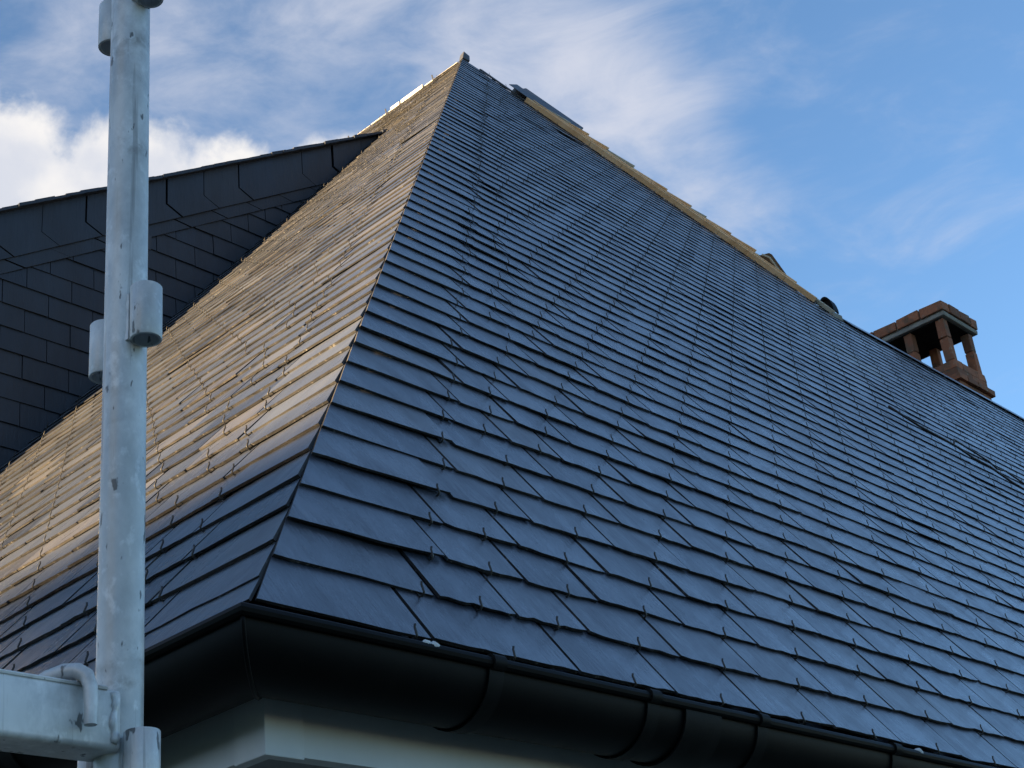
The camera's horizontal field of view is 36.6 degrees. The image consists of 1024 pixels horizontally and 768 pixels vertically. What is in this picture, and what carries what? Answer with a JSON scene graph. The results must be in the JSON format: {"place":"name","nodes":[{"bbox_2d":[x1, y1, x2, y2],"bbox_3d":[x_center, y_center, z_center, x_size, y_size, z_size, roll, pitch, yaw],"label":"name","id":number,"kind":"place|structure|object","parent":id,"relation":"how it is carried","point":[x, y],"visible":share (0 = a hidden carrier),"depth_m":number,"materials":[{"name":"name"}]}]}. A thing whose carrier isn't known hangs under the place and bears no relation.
{"place":"outdoors","nodes":[
{"label":"outdoors","id":0,"kind":"place"},
{"bbox_2d":[0,0,1023,417],"label":"sky","id":1,"kind":"structure","parent":0,"point":[874,149],"materials":[{"name":"blue"}]},
{"label":"ground","id":2,"kind":"structure","parent":0,"visible":0},
{"bbox_2d":[77,0,163,767],"bbox_3d":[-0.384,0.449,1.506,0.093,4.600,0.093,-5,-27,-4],"label":"scaffold post","id":3,"kind":"object","parent":2,"relation":"on","point":[125,332],"visible":0.94,"depth_m":1.73,"materials":[{"name":"metal"}]},
{"bbox_2d":[0,663,119,761],"bbox_3d":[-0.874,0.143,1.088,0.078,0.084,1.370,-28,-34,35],"label":"scaffold ledger","id":4,"kind":"object","parent":3,"relation":"attached to","point":[60,711],"visible":1,"depth_m":1.49,"materials":[{"name":"metal"}]},
{"bbox_2d":[0,52,1023,767],"bbox_3d":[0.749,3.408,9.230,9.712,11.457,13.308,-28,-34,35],"label":"house","id":5,"kind":"structure","parent":2,"relation":"on","point":[492,422],"depth_m":3.45,"materials":[{"name":"stone"}]},
{"bbox_2d":[888,405,1023,489],"bbox_3d":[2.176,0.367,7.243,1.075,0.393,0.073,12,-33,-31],"label":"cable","id":6,"kind":"object","parent":5,"relation":"hanging from","point":[961,449],"visible":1,"depth_m":7.24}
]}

